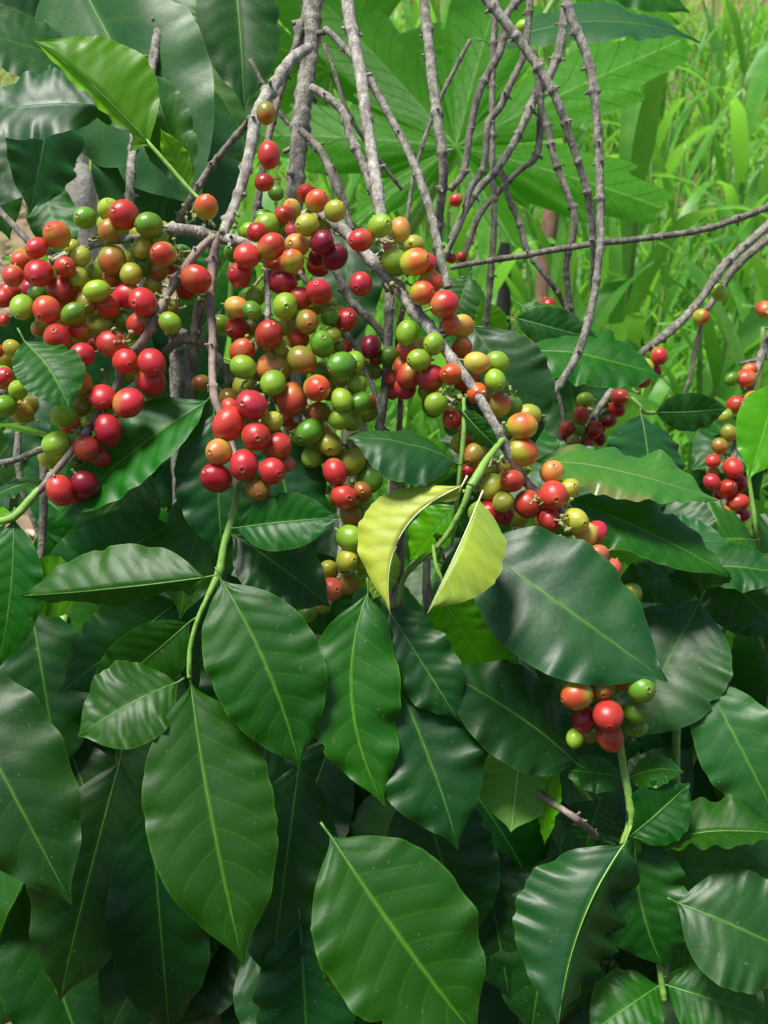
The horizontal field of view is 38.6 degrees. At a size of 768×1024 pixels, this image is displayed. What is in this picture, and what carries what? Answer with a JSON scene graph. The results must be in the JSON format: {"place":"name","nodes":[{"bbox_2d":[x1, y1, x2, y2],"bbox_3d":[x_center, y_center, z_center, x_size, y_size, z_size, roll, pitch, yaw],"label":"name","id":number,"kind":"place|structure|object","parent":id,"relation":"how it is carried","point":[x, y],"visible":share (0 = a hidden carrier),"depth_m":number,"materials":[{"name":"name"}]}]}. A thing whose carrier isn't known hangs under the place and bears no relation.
{"place":"outdoors","nodes":[
{"label":"outdoors","id":0,"kind":"place"},
{"bbox_2d":[0,0,767,1023],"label":"ground","id":1,"kind":"structure","parent":0,"point":[24,522],"depth_m":5.61,"materials":[{"name":"green plant"}]},
{"bbox_2d":[65,153,102,265],"bbox_3d":[-0.509,-0.378,1.748,1.692,2.546,1.510,-5,21,-14],"label":"shade tree","id":2,"kind":"object","parent":1,"relation":"on","point":[80,189],"visible":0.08,"depth_m":1.42,"materials":[{"name":"grey plant"}]},
{"bbox_2d":[0,17,233,1023],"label":"coffee shrub","id":3,"kind":"object","parent":1,"relation":"on","point":[85,896],"visible":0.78,"depth_m":0.63,"materials":[{"name":"green plant"}]},
{"bbox_2d":[0,0,307,511],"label":"coffee shrub","id":4,"kind":"object","parent":1,"relation":"on","point":[209,49],"visible":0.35,"depth_m":0.84,"materials":[{"name":"green plant"}]},
{"bbox_2d":[0,0,485,1023],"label":"coffee shrub","id":5,"kind":"object","parent":1,"relation":"on","point":[268,678],"visible":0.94,"depth_m":0.59,"materials":[{"name":"green plant"}]},
{"bbox_2d":[223,231,274,363],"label":"maize plant","id":6,"kind":"object","parent":1,"relation":"on","point":[228,345],"visible":0.04,"depth_m":2.71,"materials":[{"name":"green plant"}]},
{"bbox_2d":[234,158,264,310],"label":"maize plant","id":7,"kind":"object","parent":1,"relation":"on","point":[248,200],"visible":0.07,"depth_m":4.07,"materials":[{"name":"green plant"}]},
{"bbox_2d":[262,191,319,431],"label":"maize plant","id":8,"kind":"object","parent":1,"relation":"on","point":[268,203],"visible":0.02,"depth_m":3.26,"materials":[{"name":"green plant"}]},
{"bbox_2d":[259,176,329,415],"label":"maize plant","id":9,"kind":"object","parent":1,"relation":"on","point":[301,282],"visible":0.05,"depth_m":2.89,"materials":[{"name":"green plant"}]},
{"bbox_2d":[280,89,336,185],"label":"maize plant","id":10,"kind":"object","parent":1,"relation":"on","point":[284,160],"visible":0.03,"depth_m":5.14,"materials":[{"name":"green plant"}]},
{"bbox_2d":[248,174,416,432],"bbox_3d":[-0.137,-0.340,2.763,0.715,1.645,0.262,-13,23,-31],"label":"maize plant","id":11,"kind":"object","parent":1,"relation":"on","point":[352,183],"visible":0.09,"depth_m":2.64,"materials":[{"name":"green plant"}]},
{"bbox_2d":[334,95,380,251],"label":"maize plant","id":12,"kind":"object","parent":1,"relation":"on","point":[345,178],"visible":0.04,"depth_m":4.09,"materials":[{"name":"green plant"}]},
{"bbox_2d":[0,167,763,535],"bbox_3d":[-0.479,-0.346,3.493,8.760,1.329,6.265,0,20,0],"label":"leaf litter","id":13,"kind":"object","parent":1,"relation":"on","point":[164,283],"depth_m":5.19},
{"bbox_2d":[0,0,767,538],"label":"grass","id":14,"kind":"structure","parent":1,"relation":"on","point":[474,214],"depth_m":5.76,"materials":[{"name":"green plant"}]},
{"bbox_2d":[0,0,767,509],"bbox_3d":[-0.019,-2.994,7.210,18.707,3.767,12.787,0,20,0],"label":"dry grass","id":15,"kind":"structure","parent":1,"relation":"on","point":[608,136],"depth_m":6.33,"materials":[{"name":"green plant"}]},
{"bbox_2d":[376,125,416,339],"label":"maize plant","id":16,"kind":"object","parent":1,"relation":"on","point":[414,204],"visible":0.02,"depth_m":4.14,"materials":[{"name":"green plant"}]},
{"bbox_2d":[367,301,446,501],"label":"maize plant","id":17,"kind":"object","parent":1,"relation":"on","point":[414,404],"visible":0.06,"depth_m":2.87,"materials":[{"name":"green plant"}]},
{"bbox_2d":[402,0,419,30],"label":"maize plant","id":18,"kind":"object","parent":1,"relation":"on","point":[410,21],"visible":0.07,"depth_m":4.92,"materials":[{"name":"green plant"}]},
{"bbox_2d":[389,3,441,32],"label":"maize plant","id":19,"kind":"object","parent":1,"relation":"on","point":[398,28],"visible":0.05,"depth_m":5.85,"materials":[{"name":"green plant"}]},
{"bbox_2d":[411,85,456,433],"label":"maize plant","id":20,"kind":"object","parent":1,"relation":"on","point":[425,235],"visible":0.04,"depth_m":3.19,"materials":[{"name":"green plant"}]},
{"bbox_2d":[444,148,479,410],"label":"maize plant","id":21,"kind":"object","parent":1,"relation":"on","point":[458,245],"visible":0.11,"depth_m":3.14,"materials":[{"name":"green plant"}]},
{"bbox_2d":[404,223,521,440],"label":"maize plant","id":22,"kind":"object","parent":1,"relation":"on","point":[479,279],"visible":0.14,"depth_m":3.30,"materials":[{"name":"green plant"}]},
{"bbox_2d":[417,0,525,288],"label":"maize plant","id":23,"kind":"object","parent":1,"relation":"on","point":[434,9],"visible":0.09,"depth_m":3.86,"materials":[{"name":"green plant"}]},
{"bbox_2d":[413,387,533,527],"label":"maize plant","id":24,"kind":"object","parent":1,"relation":"on","point":[438,420],"visible":0.02,"depth_m":2.35,"materials":[{"name":"green plant"}]},
{"bbox_2d":[256,0,692,500],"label":"papaya plant","id":25,"kind":"object","parent":1,"relation":"on","point":[625,70],"visible":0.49,"depth_m":1.53,"materials":[{"name":"green plant"}]},
{"bbox_2d":[436,142,536,330],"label":"maize plant","id":26,"kind":"object","parent":1,"relation":"on","point":[518,264],"visible":0.02,"depth_m":4.16,"materials":[{"name":"green plant"}]},
{"bbox_2d":[496,242,510,330],"bbox_3d":[0.339,-0.361,3.151,0.062,1.288,0.191,-4,20,-11],"label":"wooden pole","id":27,"kind":"object","parent":1,"relation":"on","point":[503,302],"visible":0.02,"depth_m":3.07,"materials":[{"name":"wood"}]},
{"bbox_2d":[248,0,767,1023],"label":"coffee shrub","id":28,"kind":"object","parent":1,"relation":"on","point":[542,834],"visible":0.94,"depth_m":0.59,"materials":[{"name":"green plant"}]},
{"bbox_2d":[473,216,554,318],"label":"maize plant","id":29,"kind":"object","parent":1,"relation":"on","point":[502,271],"visible":0.12,"depth_m":2.78,"materials":[{"name":"green plant"}]},
{"bbox_2d":[478,138,566,280],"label":"maize plant","id":30,"kind":"object","parent":1,"relation":"on","point":[533,246],"visible":0.02,"depth_m":2.73,"materials":[{"name":"green plant"}]},
{"bbox_2d":[381,208,667,537],"bbox_3d":[0.318,-0.020,2.426,0.664,1.375,0.262,-10,19,-35],"label":"maize plant","id":31,"kind":"object","parent":1,"relation":"on","point":[608,289],"visible":0.06,"depth_m":2.31,"materials":[{"name":"green plant"}]},
{"bbox_2d":[471,126,585,309],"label":"maize plant","id":32,"kind":"object","parent":1,"relation":"on","point":[525,279],"visible":0.02,"depth_m":4.30,"materials":[{"name":"green plant"}]},
{"bbox_2d":[512,138,566,530],"bbox_3d":[0.337,-0.141,2.630,0.054,1.507,0.338,11,23,27],"label":"wooden pole","id":33,"kind":"object","parent":1,"relation":"on","point":[549,224],"visible":0.05,"depth_m":2.54,"materials":[{"name":"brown wood"}]},
{"bbox_2d":[513,0,565,89],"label":"maize plant","id":34,"kind":"object","parent":1,"relation":"on","point":[545,5],"visible":0.03,"depth_m":5.88,"materials":[{"name":"green plant"}]},
{"bbox_2d":[472,201,620,312],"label":"maize plant","id":35,"kind":"object","parent":1,"relation":"on","point":[517,296],"visible":0.02,"depth_m":2.82,"materials":[{"name":"green plant"}]},
{"bbox_2d":[532,40,590,279],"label":"maize plant","id":36,"kind":"object","parent":1,"relation":"on","point":[573,47],"visible":0.06,"depth_m":4.10,"materials":[{"name":"green plant"}]},
{"bbox_2d":[387,0,767,973],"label":"coffee shrub","id":37,"kind":"object","parent":1,"relation":"on","point":[643,496],"visible":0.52,"depth_m":0.85,"materials":[{"name":"green plant"}]},
{"bbox_2d":[511,141,651,339],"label":"maize plant","id":38,"kind":"object","parent":1,"relation":"on","point":[519,283],"visible":0.14,"depth_m":3.43,"materials":[{"name":"green plant"}]},
{"bbox_2d":[531,319,660,568],"bbox_3d":[0.407,0.204,2.072,0.218,1.183,0.616,-10,22,-25],"label":"maize plant","id":39,"kind":"object","parent":1,"relation":"on","point":[619,330],"visible":0.06,"depth_m":1.79,"materials":[{"name":"green plant"}]},
{"bbox_2d":[574,216,620,318],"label":"maize plant","id":40,"kind":"object","parent":1,"relation":"on","point":[579,308],"visible":0.09,"depth_m":3.49,"materials":[{"name":"green plant"}]},
{"bbox_2d":[535,215,670,517],"bbox_3d":[0.333,0.064,2.172,0.215,1.363,0.578,-2,20,-5],"label":"maize plant","id":41,"kind":"object","parent":1,"relation":"on","point":[562,237],"visible":0.09,"depth_m":1.98,"materials":[{"name":"green plant"}]},
{"bbox_2d":[592,260,653,389],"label":"maize plant","id":42,"kind":"object","parent":1,"relation":"on","point":[611,303],"visible":0.02,"depth_m":2.12,"materials":[{"name":"green plant"}]},
{"bbox_2d":[640,83,646,93],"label":"maize plant","id":43,"kind":"object","parent":1,"relation":"on","point":[642,88],"visible":0.02,"depth_m":5.89,"materials":[{"name":"green plant"}]},
{"bbox_2d":[581,5,737,309],"bbox_3d":[1.075,-1.226,4.223,0.645,1.329,0.212,-3,20,-9],"label":"maize plant","id":44,"kind":"object","parent":1,"relation":"on","point":[688,108],"visible":0.34,"depth_m":4.14,"materials":[{"name":"green plant"}]},
{"bbox_2d":[631,370,688,423],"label":"maize plant","id":45,"kind":"object","parent":1,"relation":"on","point":[660,390],"visible":0.06,"depth_m":2.85,"materials":[{"name":"green plant"}]},
{"bbox_2d":[581,88,742,427],"bbox_3d":[0.846,-0.606,3.388,0.608,1.318,0.194,-9,22,-23],"label":"maize plant","id":46,"kind":"object","parent":1,"relation":"on","point":[691,204],"visible":0.45,"depth_m":3.31,"materials":[{"name":"green plant"}]},
{"bbox_2d":[616,41,707,235],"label":"maize plant","id":47,"kind":"object","parent":1,"relation":"on","point":[655,169],"visible":0.09,"depth_m":4.98,"materials":[{"name":"green plant"}]},
{"bbox_2d":[601,94,723,358],"bbox_3d":[0.989,-0.938,4.010,0.572,1.098,0.180,12,23,30],"label":"maize plant","id":48,"kind":"object","parent":1,"relation":"on","point":[674,158],"visible":0.25,"depth_m":3.88,"materials":[{"name":"green plant"}]},
{"bbox_2d":[577,194,767,486],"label":"maize plant","id":49,"kind":"object","parent":1,"relation":"on","point":[699,356],"visible":0.15,"depth_m":2.34,"materials":[{"name":"green plant"}]},
{"bbox_2d":[608,12,767,576],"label":"maize plant","id":50,"kind":"object","parent":1,"relation":"on","point":[639,122],"visible":0.27,"depth_m":2.22,"materials":[{"name":"green plant"}]},
{"bbox_2d":[611,301,767,1023],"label":"coffee shrub","id":51,"kind":"object","parent":1,"relation":"on","point":[729,462],"visible":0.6,"depth_m":0.85,"materials":[{"name":"green plant"}]},
{"bbox_2d":[660,0,731,120],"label":"maize plant","id":52,"kind":"object","parent":1,"relation":"on","point":[663,102],"visible":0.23,"depth_m":5.98,"materials":[{"name":"green plant"}]},
{"bbox_2d":[625,280,767,502],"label":"maize plant","id":53,"kind":"object","parent":1,"relation":"on","point":[719,362],"visible":0.22,"depth_m":2.34,"materials":[{"name":"green plant"}]},
{"bbox_2d":[627,240,765,536],"bbox_3d":[0.648,0.160,2.013,0.635,1.314,0.251,-3,19,5],"label":"maize plant","id":54,"kind":"object","parent":1,"relation":"on","point":[699,276],"visible":0.12,"depth_m":1.81,"materials":[{"name":"green plant"}]},
{"bbox_2d":[648,153,767,508],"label":"maize plant","id":55,"kind":"object","parent":1,"relation":"on","point":[738,295],"visible":0.24,"depth_m":2.81,"materials":[{"name":"green plant"}]},
{"bbox_2d":[667,0,751,128],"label":"maize plant","id":56,"kind":"object","parent":1,"relation":"on","point":[712,49],"visible":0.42,"depth_m":5.88,"materials":[{"name":"green plant"}]},
{"bbox_2d":[654,4,766,237],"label":"maize plant","id":57,"kind":"object","parent":1,"relation":"on","point":[717,44],"visible":0.47,"depth_m":4.88,"materials":[{"name":"green plant"}]},
{"bbox_2d":[667,240,765,457],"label":"maize plant","id":58,"kind":"object","parent":1,"relation":"on","point":[749,293],"visible":0.19,"depth_m":3.26,"materials":[{"name":"green plant"}]},
{"bbox_2d":[697,3,738,224],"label":"maize plant","id":59,"kind":"object","parent":1,"relation":"on","point":[726,29],"visible":0.38,"depth_m":4.95,"materials":[{"name":"green plant"}]},
{"bbox_2d":[675,0,767,365],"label":"maize plant","id":60,"kind":"object","parent":1,"relation":"on","point":[730,179],"visible":0.39,"depth_m":3.95,"materials":[{"name":"green plant"}]},
{"bbox_2d":[703,234,763,527],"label":"maize plant","id":61,"kind":"object","parent":1,"relation":"on","point":[733,238],"visible":0.27,"depth_m":2.25,"materials":[{"name":"green plant"}]},
{"bbox_2d":[715,285,767,501],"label":"maize plant","id":62,"kind":"object","parent":1,"relation":"on","point":[723,402],"visible":0.09,"depth_m":2.10,"materials":[{"name":"green plant"}]},
{"bbox_2d":[719,50,767,326],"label":"maize plant","id":63,"kind":"object","parent":1,"relation":"on","point":[744,119],"visible":0.32,"depth_m":3.17,"materials":[{"name":"green plant"}]},
{"bbox_2d":[728,236,767,514],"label":"maize plant","id":64,"kind":"object","parent":1,"relation":"on","point":[761,270],"visible":0.09,"depth_m":2.18,"materials":[{"name":"green plant"}]},
{"bbox_2d":[738,103,767,394],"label":"maize plant","id":65,"kind":"object","parent":1,"relation":"on","point":[766,125],"visible":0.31,"depth_m":3.11,"materials":[{"name":"green plant"}]},
{"bbox_2d":[742,16,767,123],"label":"maize plant","id":66,"kind":"object","parent":1,"relation":"on","point":[765,33],"visible":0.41,"depth_m":5.86,"materials":[{"name":"green plant"}]},
{"bbox_2d":[748,160,764,166],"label":"maize plant","id":67,"kind":"object","parent":1,"relation":"on","point":[761,161],"visible":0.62,"depth_m":3.23,"materials":[{"name":"green plant"}]},
{"bbox_2d":[756,123,767,140],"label":"maize plant","id":68,"kind":"object","parent":1,"relation":"on","point":[763,127],"visible":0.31,"depth_m":5.05,"materials":[{"name":"green plant"}]},
{"bbox_2d":[234,0,767,516],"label":"tall grass","id":69,"kind":"structure","parent":0,"point":[682,362],"depth_m":5.07,"materials":[{"name":"green plant"}]},
{"bbox_2d":[524,0,607,217],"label":"maize plant","id":70,"kind":"object","parent":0,"point":[549,50],"visible":0.06,"depth_m":4.72,"materials":[{"name":"green plant"}]},
{"bbox_2d":[576,43,588,151],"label":"maize plant","id":71,"kind":"object","parent":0,"point":[583,139],"visible":0.03,"depth_m":4.98,"materials":[{"name":"green plant"}]}
]}

